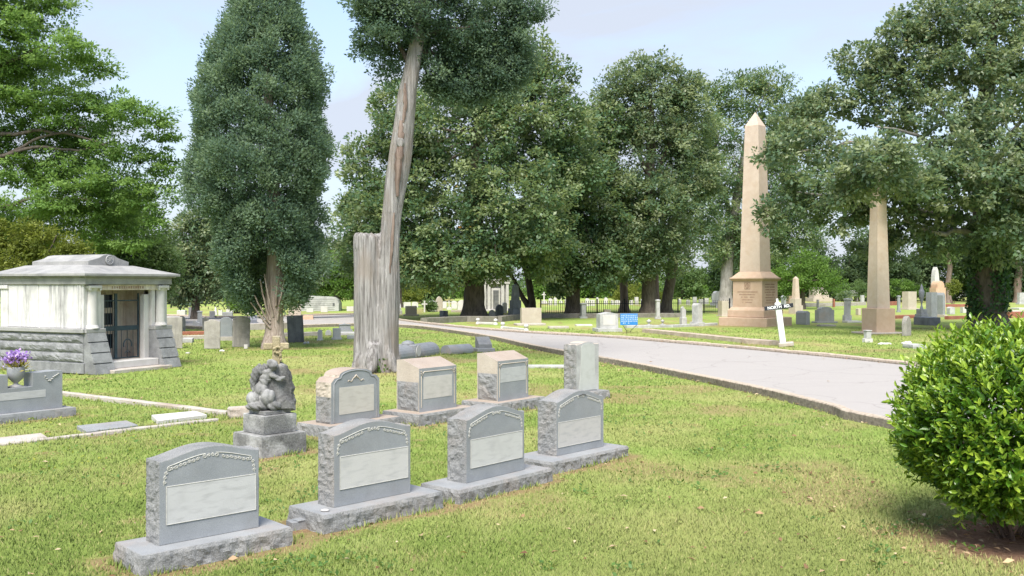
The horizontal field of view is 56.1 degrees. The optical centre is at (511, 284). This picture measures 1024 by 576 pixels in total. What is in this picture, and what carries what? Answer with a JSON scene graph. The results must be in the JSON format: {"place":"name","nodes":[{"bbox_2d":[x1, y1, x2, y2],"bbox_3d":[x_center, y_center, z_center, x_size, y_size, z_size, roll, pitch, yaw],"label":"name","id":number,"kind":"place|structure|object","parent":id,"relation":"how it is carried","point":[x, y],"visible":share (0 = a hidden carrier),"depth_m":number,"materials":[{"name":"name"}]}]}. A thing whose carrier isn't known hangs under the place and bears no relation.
{"place":"outdoors","nodes":[
{"label":"outdoors","id":0,"kind":"place"},
{"bbox_2d":[0,294,1023,575],"bbox_3d":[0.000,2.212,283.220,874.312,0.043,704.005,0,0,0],"label":"ground","id":1,"kind":"structure","parent":0,"point":[1014,552],"depth_m":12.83,"materials":[{"name":"green plant"}]},
{"bbox_2d":[0,433,45,442],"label":"flat grave marker","id":2,"kind":"object","parent":1,"relation":"on","point":[18,438],"visible":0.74,"depth_m":13.55,"materials":[{"name":"stone"}]},
{"bbox_2d":[0,370,75,423],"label":"family headstone","id":3,"kind":"object","parent":1,"relation":"on","point":[39,396],"visible":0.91,"depth_m":15.81,"materials":[{"name":"grey stone"}]},
{"bbox_2d":[7,366,26,387],"bbox_3d":[-8.110,1.510,15.691,0.270,0.330,0.270,0,0,36],"label":"urn","id":4,"kind":"object","parent":3,"relation":"on","point":[15,375],"visible":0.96,"depth_m":15.60,"materials":[{"name":"stone"}]},
{"bbox_2d":[0,348,32,370],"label":"flower bouquet","id":5,"kind":"object","parent":4,"relation":"in","point":[16,359],"visible":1,"depth_m":15.64,"materials":[{"name":"purple plant"}]},
{"bbox_2d":[0,214,96,270],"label":"tree","id":6,"kind":"object","parent":1,"relation":"on","point":[13,250],"visible":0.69,"depth_m":36.30,"materials":[{"name":"green plant"}]},
{"bbox_2d":[0,254,180,374],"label":"mausoleum","id":7,"kind":"structure","parent":1,"relation":"on","point":[96,314],"depth_m":24.54,"materials":[{"name":"grey stone"}]},
{"bbox_2d":[0,0,186,259],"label":"oak tree","id":8,"kind":"object","parent":1,"relation":"on","point":[18,61],"visible":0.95,"depth_m":41.36,"materials":[{"name":"green plant"}]},
{"bbox_2d":[77,420,137,432],"bbox_3d":[-6.160,2.190,14.617,0.704,0.080,0.917,0,0,44],"label":"flat grave marker","id":9,"kind":"object","parent":1,"relation":"on","point":[88,428],"visible":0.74,"depth_m":14.53,"materials":[{"name":"stone"}]},
{"bbox_2d":[0,418,218,445],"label":"plot coping","id":10,"kind":"object","parent":1,"relation":"on","point":[111,432],"visible":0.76,"depth_m":14.18,"materials":[{"name":"stone"}]},
{"bbox_2d":[78,193,190,299],"bbox_3d":[-19.989,-1.485,49.780,6.510,7.569,4.772,0,0,0],"label":"dark tree","id":11,"kind":"object","parent":1,"relation":"on","point":[157,256],"visible":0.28,"depth_m":49.34,"materials":[{"name":"green plant"}]},
{"bbox_2d":[62,391,226,416],"bbox_3d":[-7.156,2.184,17.840,5.876,0.118,0.145,0,0,35],"label":"plot coping","id":12,"kind":"object","parent":1,"relation":"on","point":[147,403],"visible":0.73,"depth_m":17.51,"materials":[{"name":"stone"}]},
{"bbox_2d":[167,317,181,347],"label":"headstone","id":13,"kind":"object","parent":1,"relation":"on","point":[175,323],"visible":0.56,"depth_m":33.05,"materials":[{"name":"stone"}]},
{"bbox_2d":[151,411,206,424],"bbox_3d":[-5.463,2.185,15.675,0.963,0.090,0.739,0,0,-43],"label":"flat grave marker","id":14,"kind":"object","parent":1,"relation":"on","point":[174,417],"visible":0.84,"depth_m":15.56,"materials":[{"name":"white stone"}]},
{"bbox_2d":[113,442,292,575],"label":"headstone","id":15,"kind":"object","parent":1,"relation":"on","point":[202,503],"visible":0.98,"depth_m":7.72,"materials":[{"name":"stone"}]},
{"bbox_2d":[204,319,219,348],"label":"headstone","id":16,"kind":"object","parent":1,"relation":"on","point":[211,333],"visible":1,"depth_m":32.85,"materials":[{"name":"stone"}]},
{"bbox_2d":[220,317,232,340],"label":"headstone","id":17,"kind":"object","parent":1,"relation":"on","point":[226,327],"visible":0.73,"depth_m":37.62,"materials":[{"name":"stone"}]},
{"bbox_2d":[227,406,248,418],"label":"stone block","id":18,"kind":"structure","parent":1,"relation":"on","point":[236,411],"depth_m":15.84,"materials":[{"name":"stone"}]},
{"bbox_2d":[232,316,249,346],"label":"headstone","id":19,"kind":"object","parent":1,"relation":"on","point":[241,332],"visible":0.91,"depth_m":33.77,"materials":[{"name":"stone"}]},
{"bbox_2d":[167,206,344,318],"bbox_3d":[-15.705,-1.235,57.424,11.355,7.069,4.409,0,0,-9],"label":"magnolia tree","id":20,"kind":"object","parent":1,"relation":"on","point":[199,276],"visible":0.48,"depth_m":56.19,"materials":[{"name":"green plant"}]},
{"bbox_2d":[175,0,340,348],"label":"cedar tree","id":21,"kind":"object","parent":1,"relation":"on","point":[244,224],"visible":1,"depth_m":31.79,"materials":[{"name":"green plant"}]},
{"bbox_2d":[250,322,286,329],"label":"headstone","id":22,"kind":"object","parent":1,"relation":"on","point":[257,326],"visible":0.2,"depth_m":46.70,"materials":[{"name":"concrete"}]},
{"bbox_2d":[233,336,305,458],"bbox_3d":[-3.176,1.466,12.674,0.683,1.567,0.733,0,0,43],"label":"angel monument","id":23,"kind":"object","parent":1,"relation":"on","point":[269,424],"visible":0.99,"depth_m":12.54,"materials":[{"name":"stone"}]},
{"bbox_2d":[287,315,303,342],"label":"headstone","id":24,"kind":"object","parent":1,"relation":"on","point":[295,329],"visible":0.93,"depth_m":36.47,"materials":[{"name":"stone"}]},
{"bbox_2d":[286,517,305,530],"bbox_3d":[-1.919,2.164,8.681,0.203,0.096,0.141,0,0,-38],"label":"stepping stone","id":25,"kind":"object","parent":1,"relation":"on","point":[296,524],"visible":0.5,"depth_m":8.62,"materials":[{"name":"stone"}]},
{"bbox_2d":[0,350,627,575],"bbox_3d":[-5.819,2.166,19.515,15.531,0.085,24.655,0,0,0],"label":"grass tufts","id":26,"kind":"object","parent":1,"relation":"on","point":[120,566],"visible":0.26,"depth_m":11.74,"materials":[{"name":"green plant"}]},
{"bbox_2d":[301,296,341,310],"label":"boarded vault","id":27,"kind":"object","parent":1,"relation":"on","point":[332,303],"visible":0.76,"depth_m":79.33,"materials":[{"name":"grey stone"}]},
{"bbox_2d":[313,246,353,300],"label":"green tree","id":28,"kind":"object","parent":1,"relation":"on","point":[326,289],"visible":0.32,"depth_m":81.36,"materials":[{"name":"green plant"}]},
{"bbox_2d":[296,367,400,436],"bbox_3d":[-2.457,1.758,14.532,0.770,1.005,1.470,0,0,39],"label":"headstone","id":29,"kind":"object","parent":1,"relation":"on","point":[344,394],"visible":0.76,"depth_m":14.22,"materials":[{"name":"stone"}]},
{"bbox_2d":[287,418,442,533],"bbox_3d":[-1.374,1.777,9.170,0.605,0.967,1.439,0,0,44],"label":"headstone","id":30,"kind":"object","parent":1,"relation":"on","point":[363,469],"visible":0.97,"depth_m":8.97,"materials":[{"name":"stone"}]},
{"bbox_2d":[403,306,418,315],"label":"headstone","id":31,"kind":"object","parent":1,"relation":"on","point":[410,310],"visible":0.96,"depth_m":67.52,"materials":[{"name":"beige stone"}]},
{"bbox_2d":[402,279,432,303],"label":"round shrub","id":32,"kind":"object","parent":1,"relation":"on","point":[408,294],"visible":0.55,"depth_m":108.48,"materials":[{"name":"green plant"}]},
{"bbox_2d":[399,340,439,358],"bbox_3d":[-3.122,1.944,28.886,0.710,0.519,3.251,0,0,20],"label":"barrel tomb","id":33,"kind":"object","parent":1,"relation":"on","point":[408,349],"visible":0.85,"depth_m":28.76,"materials":[{"name":"stone"}]},
{"bbox_2d":[382,356,469,426],"bbox_3d":[-1.341,1.729,15.670,0.849,1.062,1.379,0,0,38],"label":"headstone","id":34,"kind":"object","parent":1,"relation":"on","point":[426,390],"visible":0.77,"depth_m":15.35,"materials":[{"name":"grey stone"}]},
{"bbox_2d":[420,299,438,311],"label":"round shrub","id":35,"kind":"object","parent":1,"relation":"on","point":[431,305],"visible":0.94,"depth_m":76.82,"materials":[{"name":"green plant"}]},
{"bbox_2d":[403,261,457,301],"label":"tree","id":36,"kind":"object","parent":1,"relation":"on","point":[433,295],"visible":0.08,"depth_m":122.70,"materials":[{"name":"green plant"}]},
{"bbox_2d":[336,0,559,372],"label":"split cedar tree","id":37,"kind":"object","parent":1,"relation":"on","point":[420,30],"visible":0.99,"depth_m":24.16,"materials":[{"name":"green plant"}]},
{"bbox_2d":[440,344,473,353],"bbox_3d":[-1.756,2.058,30.699,0.470,0.276,1.041,0,0,41],"label":"barrel tomb","id":38,"kind":"object","parent":1,"relation":"on","point":[458,348],"visible":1,"depth_m":30.45,"materials":[{"name":"stone"}]},
{"bbox_2d":[420,314,519,322],"bbox_3d":[-1.783,2.059,56.870,2.272,0.372,8.553,0,0,41],"label":"stone coping","id":39,"kind":"object","parent":1,"relation":"on","point":[501,318],"visible":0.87,"depth_m":56.48,"materials":[{"name":"grey stone"}]},
{"bbox_2d":[325,8,619,315],"bbox_3d":[-2.809,-7.790,61.017,17.787,20.260,12.962,0,0,20],"label":"magnolia tree","id":40,"kind":"object","parent":1,"relation":"on","point":[427,245],"visible":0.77,"depth_m":59.02,"materials":[{"name":"green plant"}]},
{"bbox_2d":[473,337,494,352],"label":"headstone","id":41,"kind":"object","parent":1,"relation":"on","point":[483,344],"visible":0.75,"depth_m":31.23,"materials":[{"name":"stone"}]},
{"bbox_2d":[421,404,552,504],"bbox_3d":[-0.249,1.782,10.366,0.591,0.957,1.570,0,0,40],"label":"headstone","id":42,"kind":"object","parent":1,"relation":"on","point":[485,448],"visible":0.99,"depth_m":10.14,"materials":[{"name":"stone"}]},
{"bbox_2d":[484,279,510,310],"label":"white mausoleum","id":43,"kind":"structure","parent":1,"relation":"on","point":[495,296],"depth_m":79.04,"materials":[{"name":"grey stone"}]},
{"bbox_2d":[461,350,544,409],"bbox_3d":[-0.145,1.729,17.139,0.849,1.062,1.422,0,0,37],"label":"headstone","id":44,"kind":"object","parent":1,"relation":"on","point":[502,378],"visible":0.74,"depth_m":16.83,"materials":[{"name":"grey stone"}]},
{"bbox_2d":[0,337,1023,575],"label":"fallen leaves","id":45,"kind":"object","parent":1,"relation":"on","point":[1007,560],"visible":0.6,"depth_m":8.52,"materials":[{"name":"brown plant"}]},
{"bbox_2d":[508,284,520,314],"bbox_3d":[0.222,1.087,62.982,0.742,2.266,0.742,0,0,-24],"label":"pedestal monument","id":46,"kind":"object","parent":1,"relation":"on","point":[514,304],"visible":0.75,"depth_m":62.78,"materials":[{"name":"grey stone"}]},
{"bbox_2d":[485,239,557,307],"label":"forked tree","id":47,"kind":"object","parent":1,"relation":"on","point":[530,302],"visible":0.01,"depth_m":70.86,"materials":[{"name":"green plant"}]},
{"bbox_2d":[520,308,540,322],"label":"headstone","id":48,"kind":"object","parent":1,"relation":"on","point":[530,315],"visible":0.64,"depth_m":53.64,"materials":[{"name":"beige stone"}]},
{"bbox_2d":[167,313,919,365],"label":"kerb","id":49,"kind":"structure","parent":1,"relation":"on","point":[852,357],"depth_m":34.39,"materials":[{"name":"concrete"}]},
{"bbox_2d":[523,272,565,298],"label":"tree","id":50,"kind":"object","parent":1,"relation":"on","point":[540,290],"visible":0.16,"depth_m":143.19,"materials":[{"name":"green plant"}]},
{"bbox_2d":[528,365,563,368],"bbox_3d":[1.051,2.173,25.383,1.276,0.095,0.174,0,0,0],"label":"ledger stone","id":51,"kind":"object","parent":1,"relation":"on","point":[546,366],"visible":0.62,"depth_m":25.30,"materials":[{"name":"grey stone"}]},
{"bbox_2d":[524,389,628,474],"bbox_3d":[0.740,1.787,11.957,0.687,0.947,1.576,0,0,42],"label":"headstone","id":52,"kind":"object","parent":1,"relation":"on","point":[570,429],"visible":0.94,"depth_m":11.74,"materials":[{"name":"stone"}]},
{"bbox_2d":[514,95,655,312],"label":"magnolia tree","id":53,"kind":"object","parent":1,"relation":"on","point":[577,274],"visible":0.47,"depth_m":65.75,"materials":[{"name":"green plant"}]},
{"bbox_2d":[564,341,609,398],"bbox_3d":[1.340,1.674,18.498,0.626,1.153,1.014,0,0,45],"label":"headstone","id":54,"kind":"object","parent":1,"relation":"on","point":[581,365],"visible":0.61,"depth_m":18.32,"materials":[{"name":"stone"}]},
{"bbox_2d":[580,277,613,298],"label":"tree","id":55,"kind":"object","parent":1,"relation":"on","point":[584,295],"visible":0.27,"depth_m":153.21,"materials":[{"name":"green plant"}]},
{"bbox_2d":[186,323,1012,449],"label":"kerb","id":56,"kind":"structure","parent":1,"relation":"on","point":[843,412],"depth_m":20.83,"materials":[{"name":"concrete"}]},
{"bbox_2d":[592,312,621,331],"bbox_3d":[4.479,1.758,45.128,1.191,0.925,0.900,0,0,-12],"label":"headstone","id":57,"kind":"object","parent":1,"relation":"on","point":[606,321],"visible":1,"depth_m":44.82,"materials":[{"name":"grey stone"}]},
{"bbox_2d":[541,313,679,317],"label":"wall","id":58,"kind":"structure","parent":1,"relation":"on","point":[593,315],"depth_m":63.51,"materials":[{"name":"grey stone"}]},
{"bbox_2d":[602,167,638,312],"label":"red cedar tree","id":59,"kind":"object","parent":1,"relation":"on","point":[623,292],"visible":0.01,"depth_m":74.35,"materials":[{"name":"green plant"}]},
{"bbox_2d":[610,280,641,301],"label":"round shrub","id":60,"kind":"object","parent":1,"relation":"on","point":[616,295],"visible":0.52,"depth_m":108.43,"materials":[{"name":"green plant"}]},
{"bbox_2d":[620,313,637,332],"bbox_3d":[5.283,1.772,43.355,0.803,0.917,0.028,0,0,-6],"label":"notice sign","id":61,"kind":"object","parent":1,"relation":"on","point":[628,319],"visible":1,"depth_m":43.34,"materials":[{"name":"blue metal"}]},
{"bbox_2d":[540,298,729,312],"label":"iron fence","id":62,"kind":"object","parent":1,"relation":"on","point":[607,303],"visible":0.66,"depth_m":71.28,"materials":[{"name":"black metal"}]},
{"bbox_2d":[577,45,733,312],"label":"tall tree","id":63,"kind":"object","parent":1,"relation":"on","point":[680,94],"visible":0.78,"depth_m":67.41,"materials":[{"name":"green plant"}]},
{"bbox_2d":[625,323,717,327],"bbox_3d":[8.582,2.160,50.113,6.344,0.168,0.967,0,0,-33],"label":"stone coping","id":64,"kind":"object","parent":1,"relation":"on","point":[663,326],"visible":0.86,"depth_m":49.22,"materials":[{"name":"grey stone"}]},
{"bbox_2d":[679,306,686,323],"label":"headstone","id":65,"kind":"object","parent":1,"relation":"on","point":[682,319],"visible":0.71,"depth_m":52.15,"materials":[{"name":"grey stone"}]},
{"bbox_2d":[659,261,709,299],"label":"tree","id":66,"kind":"object","parent":1,"relation":"on","point":[686,284],"visible":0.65,"depth_m":140.58,"materials":[{"name":"green plant"}]},
{"bbox_2d":[656,93,734,312],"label":"tall tree","id":67,"kind":"object","parent":1,"relation":"on","point":[667,298],"visible":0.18,"depth_m":70.67,"materials":[{"name":"green plant"}]},
{"bbox_2d":[690,303,704,325],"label":"headstone","id":68,"kind":"object","parent":1,"relation":"on","point":[697,313],"visible":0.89,"depth_m":50.91,"materials":[{"name":"grey stone"}]},
{"bbox_2d":[642,329,778,344],"bbox_3d":[7.778,2.140,39.578,0.663,0.212,10.016,0,0,-20],"label":"stone coping","id":69,"kind":"object","parent":1,"relation":"on","point":[723,338],"visible":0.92,"depth_m":38.16,"materials":[{"name":"stone"}]},
{"bbox_2d":[702,238,739,298],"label":"tree","id":70,"kind":"object","parent":1,"relation":"on","point":[715,278],"visible":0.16,"depth_m":140.06,"materials":[{"name":"green plant"}]},
{"bbox_2d":[716,301,727,316],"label":"headstone","id":71,"kind":"object","parent":1,"relation":"on","point":[722,308],"visible":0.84,"depth_m":66.13,"materials":[{"name":"beige stone"}]},
{"bbox_2d":[719,112,791,326],"bbox_3d":[13.160,-3.520,51.930,2.850,11.560,2.850,0,0,43],"label":"obelisk","id":72,"kind":"object","parent":1,"relation":"on","point":[755,279],"visible":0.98,"depth_m":51.47,"materials":[{"name":"beige stone"}]},
{"bbox_2d":[735,251,791,300],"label":"tree","id":73,"kind":"object","parent":1,"relation":"on","point":[777,266],"visible":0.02,"depth_m":131.74,"materials":[{"name":"green plant"}]},
{"bbox_2d":[690,60,840,307],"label":"open tree","id":74,"kind":"object","parent":1,"relation":"on","point":[730,241],"visible":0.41,"depth_m":89.30,"materials":[{"name":"green plant"}]},
{"bbox_2d":[764,299,793,346],"bbox_3d":[9.494,1.373,34.126,1.030,1.739,0.370,0,0,15],"label":"road sign","id":75,"kind":"object","parent":1,"relation":"on","point":[777,307],"visible":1,"depth_m":34.03,"materials":[{"name":"white paint"}]},
{"bbox_2d":[789,276,802,313],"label":"obelisk","id":76,"kind":"object","parent":1,"relation":"on","point":[795,300],"visible":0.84,"depth_m":72.76,"materials":[{"name":"beige stone"}]},
{"bbox_2d":[796,311,809,324],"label":"headstone","id":77,"kind":"object","parent":1,"relation":"on","point":[802,317],"visible":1,"depth_m":52.70,"materials":[{"name":"grey stone"}]},
{"bbox_2d":[771,244,850,308],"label":"green tree","id":78,"kind":"object","parent":1,"relation":"on","point":[811,280],"visible":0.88,"depth_m":84.77,"materials":[{"name":"green plant"}]},
{"bbox_2d":[780,230,852,300],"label":"tree","id":79,"kind":"object","parent":1,"relation":"on","point":[835,259],"visible":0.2,"depth_m":127.13,"materials":[{"name":"green plant"}]},
{"bbox_2d":[805,287,832,301],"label":"headstone","id":80,"kind":"object","parent":1,"relation":"on","point":[815,297],"visible":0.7,"depth_m":124.21,"materials":[{"name":"beige stone"}]},
{"bbox_2d":[811,307,837,322],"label":"headstone","id":81,"kind":"object","parent":1,"relation":"on","point":[824,314],"visible":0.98,"depth_m":54.83,"materials":[{"name":"stone"}]},
{"bbox_2d":[835,290,852,301],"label":"round shrub","id":82,"kind":"object","parent":1,"relation":"on","point":[844,295],"visible":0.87,"depth_m":108.62,"materials":[{"name":"green plant"}]},
{"bbox_2d":[842,298,851,320],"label":"headstone","id":83,"kind":"object","parent":1,"relation":"on","point":[847,316],"visible":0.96,"depth_m":55.62,"materials":[{"name":"grey stone"}]},
{"bbox_2d":[832,278,867,301],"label":"round shrub","id":84,"kind":"object","parent":1,"relation":"on","point":[861,284],"visible":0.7,"depth_m":115.97,"materials":[{"name":"green plant"}]},
{"bbox_2d":[842,320,861,322],"bbox_3d":[19.669,2.159,55.547,0.916,0.122,0.618,0,0,-10],"label":"ledger stone","id":85,"kind":"object","parent":1,"relation":"on","point":[854,321],"visible":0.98,"depth_m":55.28,"materials":[{"name":"white stone"}]},
{"bbox_2d":[830,226,896,300],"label":"tree","id":86,"kind":"object","parent":1,"relation":"on","point":[853,276],"visible":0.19,"depth_m":131.27,"materials":[{"name":"green plant"}]},
{"bbox_2d":[851,179,901,334],"bbox_3d":[16.555,-1.535,43.382,1.900,7.530,1.350,0,0,-19],"label":"obelisk","id":87,"kind":"object","parent":1,"relation":"on","point":[878,314],"visible":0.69,"depth_m":43.12,"materials":[{"name":"beige stone"}]},
{"bbox_2d":[746,0,1023,329],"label":"magnolia tree","id":88,"kind":"object","parent":1,"relation":"on","point":[988,178],"visible":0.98,"depth_m":45.20,"materials":[{"name":"green plant"}]},
{"bbox_2d":[849,228,926,301],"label":"tree","id":89,"kind":"object","parent":1,"relation":"on","point":[898,270],"visible":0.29,"depth_m":122.31,"materials":[{"name":"green plant"}]},
{"bbox_2d":[902,316,910,335],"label":"headstone","id":90,"kind":"object","parent":1,"relation":"on","point":[906,325],"visible":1,"depth_m":41.10,"materials":[{"name":"stone"}]},
{"bbox_2d":[889,278,928,299],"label":"round shrub","id":91,"kind":"object","parent":1,"relation":"on","point":[909,283],"visible":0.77,"depth_m":118.21,"materials":[{"name":"green plant"}]},
{"bbox_2d":[900,291,918,309],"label":"headstone","id":92,"kind":"object","parent":1,"relation":"on","point":[909,300],"visible":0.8,"depth_m":84.10,"materials":[{"name":"beige stone"}]},
{"bbox_2d":[915,284,927,316],"bbox_3d":[25.500,1.088,59.766,0.554,2.264,0.554,0,0,-20],"label":"urn monument","id":93,"kind":"object","parent":1,"relation":"on","point":[921,312],"visible":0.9,"depth_m":59.64,"materials":[{"name":"grey stone"}]},
{"bbox_2d":[914,317,939,324],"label":"monument plinth","id":94,"kind":"structure","parent":1,"relation":"on","point":[926,320],"depth_m":51.90,"materials":[{"name":"grey stone"}]},
{"bbox_2d":[926,292,936,316],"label":"headstone","id":95,"kind":"object","parent":1,"relation":"on","point":[931,302],"visible":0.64,"depth_m":60.79,"materials":[{"name":"grey stone"}]},
{"bbox_2d":[898,241,965,300],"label":"tree","id":96,"kind":"object","parent":1,"relation":"on","point":[926,269],"visible":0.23,"depth_m":129.76,"materials":[{"name":"green plant"}]},
{"bbox_2d":[930,281,945,310],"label":"headstone","id":97,"kind":"object","parent":1,"relation":"on","point":[937,286],"visible":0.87,"depth_m":78.43,"materials":[{"name":"beige stone"}]},
{"bbox_2d":[915,233,966,302],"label":"tree","id":98,"kind":"object","parent":1,"relation":"on","point":[949,276],"visible":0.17,"depth_m":113.43,"materials":[{"name":"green plant"}]},
{"bbox_2d":[937,293,947,316],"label":"headstone","id":99,"kind":"object","parent":1,"relation":"on","point":[940,304],"visible":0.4,"depth_m":64.70,"materials":[{"name":"beige stone"}]},
{"bbox_2d":[928,237,970,300],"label":"tree","id":100,"kind":"object","parent":1,"relation":"on","point":[960,274],"visible":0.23,"depth_m":124.33,"materials":[{"name":"green plant"}]},
{"bbox_2d":[881,310,1023,540],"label":"clipped shrub","id":101,"kind":"object","parent":1,"relation":"on","point":[954,382],"visible":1,"depth_m":7.97,"materials":[{"name":"green plant"}]},
{"bbox_2d":[944,278,962,303],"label":"round shrub","id":102,"kind":"object","parent":1,"relation":"on","point":[954,288],"visible":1,"depth_m":106.33,"materials":[{"name":"green plant"}]},
{"bbox_2d":[970,227,1023,301],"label":"tree","id":103,"kind":"object","parent":1,"relation":"on","point":[1012,274],"visible":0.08,"depth_m":116.40,"materials":[{"name":"green plant"}]},
{"bbox_2d":[1012,249,1022,302],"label":"tree","id":104,"kind":"object","parent":1,"relation":"on","point":[1017,289],"visible":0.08,"depth_m":115.73,"materials":[{"name":"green plant"}]},
{"bbox_2d":[0,0,1023,285],"label":"sky","id":105,"kind":"structure","parent":0,"point":[157,42],"materials":[{"name":"blue"}]},
{"bbox_2d":[167,314,1021,436],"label":"road","id":106,"kind":"structure","parent":0,"point":[860,386],"depth_m":24.43,"materials":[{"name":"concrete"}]},
{"bbox_2d":[805,302,865,306],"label":"wall","id":107,"kind":"structure","parent":0,"point":[836,304],"depth_m":97.37,"materials":[{"name":"stone"}]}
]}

